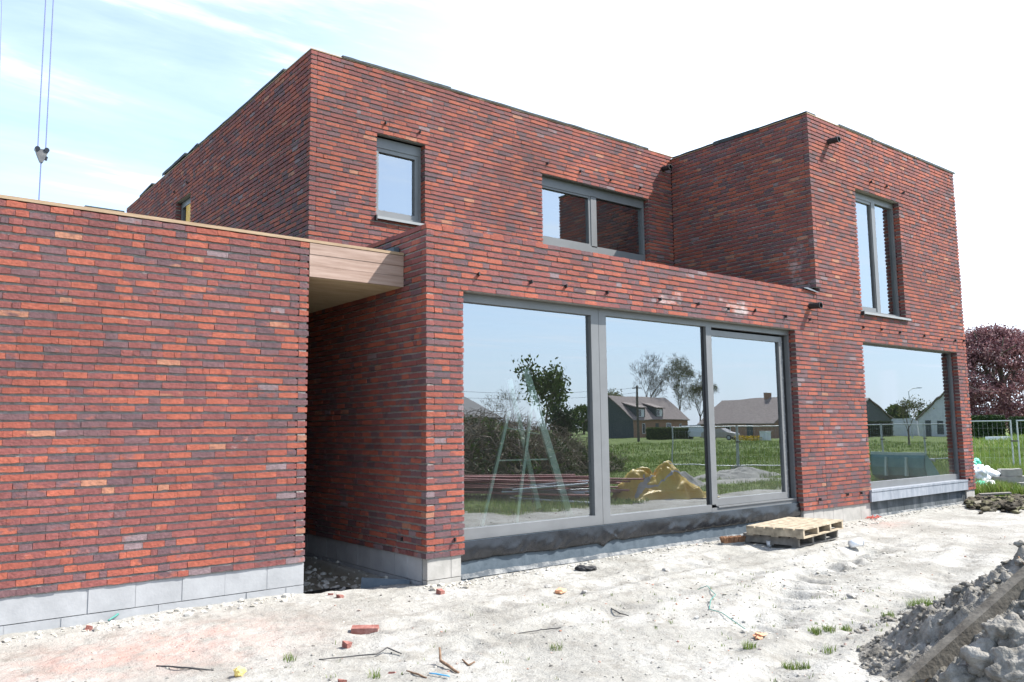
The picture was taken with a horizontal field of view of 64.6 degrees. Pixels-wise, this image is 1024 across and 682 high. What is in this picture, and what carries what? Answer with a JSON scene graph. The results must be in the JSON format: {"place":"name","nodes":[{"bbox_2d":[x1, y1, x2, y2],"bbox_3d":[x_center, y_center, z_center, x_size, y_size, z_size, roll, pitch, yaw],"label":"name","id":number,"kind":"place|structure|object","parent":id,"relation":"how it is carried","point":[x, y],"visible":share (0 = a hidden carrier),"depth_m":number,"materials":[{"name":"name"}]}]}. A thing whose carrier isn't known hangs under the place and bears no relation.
{"place":"outdoors","nodes":[
{"label":"outdoors","id":0,"kind":"place"},
{"bbox_2d":[0,2,1,64],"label":"crane cable","id":1,"kind":"object","parent":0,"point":[1,30],"visible":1,"depth_m":25.79,"materials":[{"name":"blue metal"}]},
{"bbox_2d":[34,0,53,199],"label":"crane hook","id":2,"kind":"object","parent":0,"point":[41,154],"visible":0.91,"depth_m":20.04,"materials":[{"name":"grey metal"}]},
{"bbox_2d":[0,426,1023,681],"bbox_3d":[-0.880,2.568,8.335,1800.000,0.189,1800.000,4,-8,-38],"label":"ground","id":3,"kind":"structure","parent":0,"point":[222,640],"depth_m":6.73,"materials":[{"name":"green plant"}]},
{"bbox_2d":[85,625,92,630],"bbox_3d":[-3.465,2.350,6.642,0.054,0.042,0.060,13,-10,-17],"label":"brick fragment","id":4,"kind":"object","parent":3,"relation":"on","point":[89,627],"visible":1,"depth_m":6.62,"materials":[{"name":"red brick"}]},
{"bbox_2d":[156,665,213,670],"bbox_3d":[-2.235,2.228,5.518,0.430,0.026,0.034,-2,-6,11],"label":"dry stick","id":5,"kind":"object","parent":3,"relation":"on","point":[183,667],"visible":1,"depth_m":5.50,"materials":[{"name":"wood"}]},
{"bbox_2d":[233,666,246,676],"bbox_3d":[-1.784,2.173,5.316,0.082,0.074,0.049,4,-8,-38],"label":"yellow scrap","id":6,"kind":"object","parent":3,"relation":"on","point":[239,671],"visible":1,"depth_m":5.30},
{"bbox_2d":[283,652,296,662],"bbox_3d":[-1.559,2.224,5.706,0.128,0.070,0.142,0,-6,-3],"label":"grass tuft","id":7,"kind":"object","parent":3,"relation":"on","point":[291,657],"visible":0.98,"depth_m":5.70,"materials":[{"name":"green plant"}]},
{"bbox_2d":[304,587,350,593],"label":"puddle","id":8,"kind":"object","parent":3,"relation":"on","point":[324,590],"visible":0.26,"depth_m":8.76,"materials":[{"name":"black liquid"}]},
{"bbox_2d":[342,640,352,648],"bbox_3d":[-1.222,2.254,6.017,0.056,0.055,0.070,16,3,32],"label":"brick fragment","id":9,"kind":"object","parent":3,"relation":"on","point":[346,644],"visible":1,"depth_m":6.00,"materials":[{"name":"red brick"}]},
{"bbox_2d":[319,647,401,659],"bbox_3d":[-1.079,2.226,5.774,0.582,0.042,0.079,1,-6,-15],"label":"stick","id":10,"kind":"object","parent":3,"relation":"on","point":[362,654],"visible":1,"depth_m":5.77,"materials":[{"name":"brown wood"}]},
{"bbox_2d":[351,625,378,634],"bbox_3d":[-1.190,2.346,6.576,0.220,0.060,0.106,0,-3,-4],"label":"loose brick","id":11,"kind":"object","parent":3,"relation":"on","point":[362,629],"visible":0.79,"depth_m":6.53,"materials":[{"name":"red brick"}]},
{"bbox_2d":[366,667,380,678],"bbox_3d":[-0.905,2.169,5.279,0.117,0.069,0.148,0,-6,-9],"label":"grass tuft","id":12,"kind":"object","parent":3,"relation":"on","point":[374,675],"visible":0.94,"depth_m":5.28,"materials":[{"name":"green plant"}]},
{"bbox_2d":[360,577,409,588],"bbox_3d":[-1.339,2.576,8.559,0.520,0.157,0.051,-1,-6,0],"label":"membrane scrap","id":13,"kind":"object","parent":3,"relation":"on","point":[366,583],"visible":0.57,"depth_m":8.56,"materials":[{"name":"plastic"}]},
{"bbox_2d":[406,670,426,677],"bbox_3d":[-0.628,2.185,5.313,0.185,0.024,0.017,-6,-8,38],"label":"dry stick","id":14,"kind":"object","parent":3,"relation":"on","point":[415,673],"visible":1,"depth_m":5.30,"materials":[{"name":"brown wood"}]},
{"bbox_2d":[429,673,449,676],"bbox_3d":[-0.472,2.170,5.272,0.170,0.015,0.012,-5,-8,34],"label":"blue rod","id":15,"kind":"object","parent":3,"relation":"on","point":[440,674],"visible":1,"depth_m":5.26,"materials":[{"name":"blue plastic"}]},
{"bbox_2d":[436,588,444,594],"bbox_3d":[-0.702,2.477,7.999,0.064,0.055,0.078,9,1,37],"label":"brick fragment","id":16,"kind":"object","parent":3,"relation":"on","point":[440,591],"visible":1,"depth_m":7.98,"materials":[{"name":"red brick"}]},
{"bbox_2d":[439,647,459,673],"bbox_3d":[-0.446,2.161,5.482,0.054,0.093,0.361,2,-7,-26],"label":"root","id":17,"kind":"object","parent":3,"relation":"on","point":[447,665],"visible":1,"depth_m":5.46,"materials":[{"name":"brown plant"}]},
{"bbox_2d":[462,659,474,665],"bbox_3d":[-0.303,2.200,5.550,0.058,0.027,0.104,4,-8,-38],"label":"dry stick","id":18,"kind":"object","parent":3,"relation":"on","point":[465,662],"visible":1,"depth_m":5.52,"materials":[{"name":"brown wood"}]},
{"bbox_2d":[0,504,965,644],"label":"clods","id":19,"kind":"object","parent":3,"relation":"on","point":[325,581],"visible":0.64,"depth_m":8.36,"materials":[{"name":"grey soil"}]},
{"bbox_2d":[0,48,975,634],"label":"brick house","id":20,"kind":"structure","parent":3,"relation":"on","point":[274,330],"depth_m":11.43,"materials":[{"name":"brick"}]},
{"bbox_2d":[181,198,190,221],"bbox_3d":[-6.304,-2.161,15.890,0.100,1.300,0.940,4,-8,-38],"label":"window","id":21,"kind":"structure","parent":20,"relation":"in","point":[185,209],"depth_m":16.05,"materials":[{"name":"grey metal"}]},
{"bbox_2d":[374,137,422,225],"bbox_3d":[-1.709,-2.373,12.224,0.905,1.315,0.275,4,-8,-38],"label":"window","id":22,"kind":"structure","parent":20,"relation":"in","point":[385,147],"depth_m":12.37,"materials":[{"name":"grey metal"}]},
{"bbox_2d":[480,368,573,525],"bbox_3d":[0.197,1.382,10.226,0.475,2.050,1.419,-6,-8,39],"label":"glazing trestle","id":23,"kind":"object","parent":20,"relation":"in","point":[534,407],"visible":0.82,"depth_m":10.20,"materials":[{"name":"silver metal"}]},
{"bbox_2d":[541,176,645,261],"bbox_3d":[1.471,-2.162,14.856,2.710,1.290,0.100,4,-8,-38],"label":"window","id":24,"kind":"structure","parent":20,"relation":"in","point":[590,195],"depth_m":14.81,"materials":[{"name":"grey metal"}]},
{"bbox_2d":[461,292,796,540],"bbox_3d":[1.906,1.001,10.983,6.520,2.750,0.160,4,-8,-38],"label":"window","id":25,"kind":"structure","parent":20,"relation":"in","point":[599,509],"depth_m":10.65,"materials":[{"name":"grey metal"}]},
{"bbox_2d":[854,191,910,320],"bbox_3d":[6.804,-1.568,15.083,1.750,2.350,0.275,4,-8,-38],"label":"window","id":26,"kind":"structure","parent":20,"relation":"in","point":[868,201],"depth_m":15.18,"materials":[{"name":"grey metal"}]},
{"bbox_2d":[863,343,959,488],"bbox_3d":[7.564,1.402,15.450,3.780,2.613,0.100,4,-8,-38],"label":"window","id":27,"kind":"structure","parent":20,"relation":"in","point":[945,477],"depth_m":16.29,"materials":[{"name":"grey metal"}]},
{"bbox_2d":[21,521,1011,681],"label":"grit","id":28,"kind":"object","parent":3,"relation":"on","point":[550,665],"visible":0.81,"depth_m":6.30,"materials":[{"name":"grey gravel"}]},
{"bbox_2d":[519,626,571,633],"bbox_3d":[0.265,2.305,6.477,0.452,0.041,0.041,0,-6,-9],"label":"dry stick","id":29,"kind":"object","parent":3,"relation":"on","point":[541,629],"visible":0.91,"depth_m":6.48,"materials":[{"name":"wood"}]},
{"bbox_2d":[549,642,564,650],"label":"grass tuft","id":30,"kind":"object","parent":3,"relation":"on","point":[554,647],"visible":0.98,"depth_m":5.88,"materials":[{"name":"green plant"}]},
{"bbox_2d":[555,587,566,593],"bbox_3d":[0.477,2.466,7.999,0.153,0.058,0.081,4,-8,-38],"label":"brick lump","id":31,"kind":"object","parent":3,"relation":"on","point":[559,590],"visible":1,"depth_m":7.97,"materials":[{"name":"orange brick"}]},
{"bbox_2d":[574,564,596,570],"bbox_3d":[0.843,2.597,9.283,0.264,0.076,0.104,0,-6,-9],"label":"black rag","id":32,"kind":"object","parent":3,"relation":"on","point":[580,567],"visible":1,"depth_m":9.26,"materials":[{"name":"black fabric"}]},
{"bbox_2d":[697,586,744,628],"bbox_3d":[1.797,2.342,7.219,0.177,0.084,1.629,-1,-6,2],"label":"green wire","id":33,"kind":"object","parent":3,"relation":"on","point":[715,610],"visible":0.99,"depth_m":7.00,"materials":[{"name":"teal plastic"}]},
{"bbox_2d":[719,535,745,544],"bbox_3d":[3.009,2.711,11.041,0.381,0.108,0.144,2,-7,-20],"label":"brick","id":34,"kind":"object","parent":3,"relation":"on","point":[731,540],"visible":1,"depth_m":11.00,"materials":[{"name":"orange brick"}]},
{"bbox_2d":[741,640,758,649],"bbox_3d":[1.720,2.198,5.860,0.154,0.070,0.175,-1,-6,2],"label":"grass tuft","id":35,"kind":"object","parent":3,"relation":"on","point":[750,647],"visible":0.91,"depth_m":5.86,"materials":[{"name":"green plant"}]},
{"bbox_2d":[753,632,766,639],"bbox_3d":[1.892,2.253,6.187,0.145,0.062,0.077,4,-8,-38],"label":"orange scrap","id":36,"kind":"object","parent":3,"relation":"on","point":[758,636],"visible":1,"depth_m":6.16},
{"bbox_2d":[780,661,795,669],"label":"grass tuft","id":37,"kind":"object","parent":3,"relation":"on","point":[791,666],"visible":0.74,"depth_m":5.46,"materials":[{"name":"green plant"}]},
{"bbox_2d":[743,530,838,547],"bbox_3d":[3.878,2.702,11.252,1.212,0.123,0.800,5,-9,-44],"label":"pallet","id":38,"kind":"object","parent":3,"relation":"on","point":[789,541],"visible":0.52,"depth_m":10.89,"materials":[{"name":"brown wood"}]},
{"bbox_2d":[746,517,843,538],"bbox_3d":[3.907,2.565,11.164,0.800,0.123,1.314,-8,-9,43],"label":"pallet","id":39,"kind":"object","parent":38,"relation":"on","point":[798,527],"visible":1,"depth_m":10.90,"materials":[{"name":"brown wood"}]},
{"bbox_2d":[794,659,810,669],"bbox_3d":[1.975,2.196,5.485,0.140,0.070,0.127,-3,-7,19],"label":"grass tuft","id":40,"kind":"object","parent":3,"relation":"on","point":[803,666],"visible":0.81,"depth_m":5.49,"materials":[{"name":"green plant"}]},
{"bbox_2d":[805,625,820,634],"bbox_3d":[2.363,2.266,6.357,0.133,0.070,0.150,4,-8,-38],"label":"grass tuft","id":41,"kind":"object","parent":3,"relation":"on","point":[815,631],"visible":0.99,"depth_m":6.35,"materials":[{"name":"green plant"}]},
{"bbox_2d":[822,623,836,632],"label":"grass tuft","id":42,"kind":"object","parent":3,"relation":"on","point":[826,627],"visible":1,"depth_m":6.39,"materials":[{"name":"green plant"}]},
{"bbox_2d":[822,644,836,654],"bbox_3d":[2.301,2.220,5.840,0.124,0.070,0.132,0,-6,-10],"label":"grass tuft","id":43,"kind":"object","parent":3,"relation":"on","point":[828,651],"visible":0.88,"depth_m":5.83,"materials":[{"name":"green plant"}]},
{"bbox_2d":[839,623,851,631],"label":"grass tuft","id":44,"kind":"object","parent":3,"relation":"on","point":[844,628],"visible":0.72,"depth_m":6.45,"materials":[{"name":"green plant"}]},
{"bbox_2d":[846,593,857,598],"bbox_3d":[3.094,2.323,7.367,0.139,0.063,0.088,4,-8,-38],"label":"stone","id":45,"kind":"object","parent":3,"relation":"on","point":[852,595],"visible":0.96,"depth_m":7.34,"materials":[{"name":"white stone"}]},
{"bbox_2d":[848,537,863,547],"bbox_3d":[4.452,2.619,10.505,0.172,0.124,0.124,-7,-4,-19],"label":"plastic cup","id":46,"kind":"object","parent":3,"relation":"on","point":[858,542],"visible":1,"depth_m":10.47,"materials":[{"name":"white plastic"}]},
{"bbox_2d":[865,515,880,518],"bbox_3d":[6.161,3.003,13.824,0.157,0.057,0.477,-6,-8,42],"label":"red netting","id":47,"kind":"object","parent":3,"relation":"on","point":[875,517],"visible":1,"depth_m":13.81,"materials":[{"name":"red plastic"}]},
{"bbox_2d":[881,610,894,616],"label":"grass tuft","id":48,"kind":"object","parent":3,"relation":"on","point":[890,614],"visible":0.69,"depth_m":6.69,"materials":[{"name":"green plant"}]},
{"bbox_2d":[904,597,926,608],"bbox_3d":[3.460,2.245,6.945,0.200,0.092,0.219,-2,-6,16],"label":"grass tuft","id":49,"kind":"object","parent":3,"relation":"on","point":[914,603],"visible":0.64,"depth_m":6.96,"materials":[{"name":"green plant"}]},
{"bbox_2d":[918,595,937,605],"bbox_3d":[3.601,2.253,6.997,0.224,0.092,0.232,-4,-7,26],"label":"grass tuft","id":50,"kind":"object","parent":3,"relation":"on","point":[928,602],"visible":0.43,"depth_m":7.00,"materials":[{"name":"green plant"}]},
{"bbox_2d":[846,540,1023,681],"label":"soil heap","id":51,"kind":"object","parent":3,"relation":"on","point":[993,651],"visible":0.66,"depth_m":5.15,"materials":[{"name":"grey soil"}]},
{"bbox_2d":[897,566,1023,681],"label":"timber beam","id":52,"kind":"structure","parent":51,"relation":"on","point":[945,651],"depth_m":4.92,"materials":[{"name":"brown wood"}]},
{"bbox_2d":[974,464,990,482],"bbox_3d":[12.472,3.590,21.631,0.586,0.620,0.660,-3,-7,19],"label":"rubbish bag","id":53,"kind":"object","parent":3,"relation":"on","point":[982,471],"visible":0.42,"depth_m":21.43,"materials":[{"name":"white plastic"}]},
{"bbox_2d":[973,458,980,464],"bbox_3d":[12.507,3.286,21.878,0.469,0.263,0.311,4,-8,-38],"label":"rubbish bag","id":54,"kind":"object","parent":53,"relation":"on","point":[976,461],"visible":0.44,"depth_m":21.77,"materials":[{"name":"green plastic"}]},
{"bbox_2d":[970,414,1006,438],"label":"clipped hedge","id":55,"kind":"object","parent":3,"relation":"on","point":[986,430],"visible":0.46,"depth_m":79.38,"materials":[{"name":"green plant"}]},
{"bbox_2d":[963,493,1023,513],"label":"turf clods","id":56,"kind":"object","parent":3,"relation":"on","point":[1013,503],"visible":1,"depth_m":15.26,"materials":[{"name":"brown soil"}]},
{"bbox_2d":[979,492,1011,495],"bbox_3d":[9.579,3.028,16.073,0.543,0.070,0.200,-3,-7,21],"label":"plank","id":57,"kind":"object","parent":56,"relation":"on","point":[995,493],"visible":1,"depth_m":16.01,"materials":[{"name":"grey wood"}]},
{"bbox_2d":[964,319,1023,431],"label":"copper beech","id":58,"kind":"object","parent":3,"relation":"on","point":[1000,348],"visible":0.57,"depth_m":104.64,"materials":[{"name":"purple plant"}]},
{"bbox_2d":[971,420,1018,467],"bbox_3d":[16.243,3.610,28.024,0.700,1.720,2.430,3,-7,-28],"label":"fence panel","id":59,"kind":"object","parent":3,"relation":"on","point":[1012,440],"visible":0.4,"depth_m":27.27,"materials":[{"name":"metal"}]},
{"bbox_2d":[1007,416,1023,435],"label":"clipped hedge","id":60,"kind":"object","parent":3,"relation":"on","point":[1020,424],"visible":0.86,"depth_m":91.60,"materials":[{"name":"green plant"}]},
{"bbox_2d":[1016,420,1023,464],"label":"fence panel","id":61,"kind":"object","parent":3,"relation":"on","point":[1018,440],"visible":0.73,"depth_m":26.94,"materials":[{"name":"metal"}]},
{"bbox_2d":[0,0,1023,408],"label":"sky","id":62,"kind":"structure","parent":0,"point":[135,85],"materials":[{"name":"white"}]},
{"bbox_2d":[972,433,1023,495],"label":"grass","id":63,"kind":"structure","parent":0,"point":[995,462],"depth_m":33.13,"materials":[{"name":"green plant"}]},
{"bbox_2d":[984,465,1000,476],"bbox_3d":[12.776,3.617,21.811,0.972,0.524,0.718,4,-8,-38],"label":"rubbish bag","id":64,"kind":"object","parent":63,"relation":"on","point":[993,473],"visible":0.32,"depth_m":21.54,"materials":[{"name":"white plastic"}]},
{"bbox_2d":[985,436,999,439],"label":"white board","id":65,"kind":"object","parent":63,"relation":"on","point":[996,437],"visible":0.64,"depth_m":65.76,"materials":[{"name":"white"}]},
{"bbox_2d":[991,476,1005,482],"bbox_3d":[12.882,3.709,21.567,0.400,0.200,0.240,-3,-6,16],"label":"concrete block","id":66,"kind":"object","parent":63,"relation":"on","point":[1001,478],"depth_m":21.44,"materials":[{"name":"grey concrete"}]},
{"bbox_2d":[1002,476,1016,483],"bbox_3d":[13.207,3.708,21.588,0.360,0.200,0.320,-3,-7,16],"label":"concrete block","id":67,"kind":"object","parent":63,"relation":"on","point":[1012,479],"depth_m":21.42,"materials":[{"name":"grey concrete"}]},
{"bbox_2d":[997,469,1016,476],"bbox_3d":[13.219,3.515,21.650,0.360,0.190,0.320,-3,-6,16],"label":"concrete block","id":68,"kind":"object","parent":67,"relation":"on","point":[1008,472],"depth_m":21.50,"materials":[{"name":"grey concrete"}]},
{"bbox_2d":[1016,475,1023,482],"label":"concrete block","id":69,"kind":"object","parent":63,"relation":"on","point":[1020,478],"depth_m":21.66,"materials":[{"name":"grey concrete"}]},
{"bbox_2d":[1013,468,1022,475],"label":"concrete block","id":70,"kind":"object","parent":69,"relation":"on","point":[1019,472],"depth_m":21.66,"materials":[{"name":"grey concrete"}]}
]}

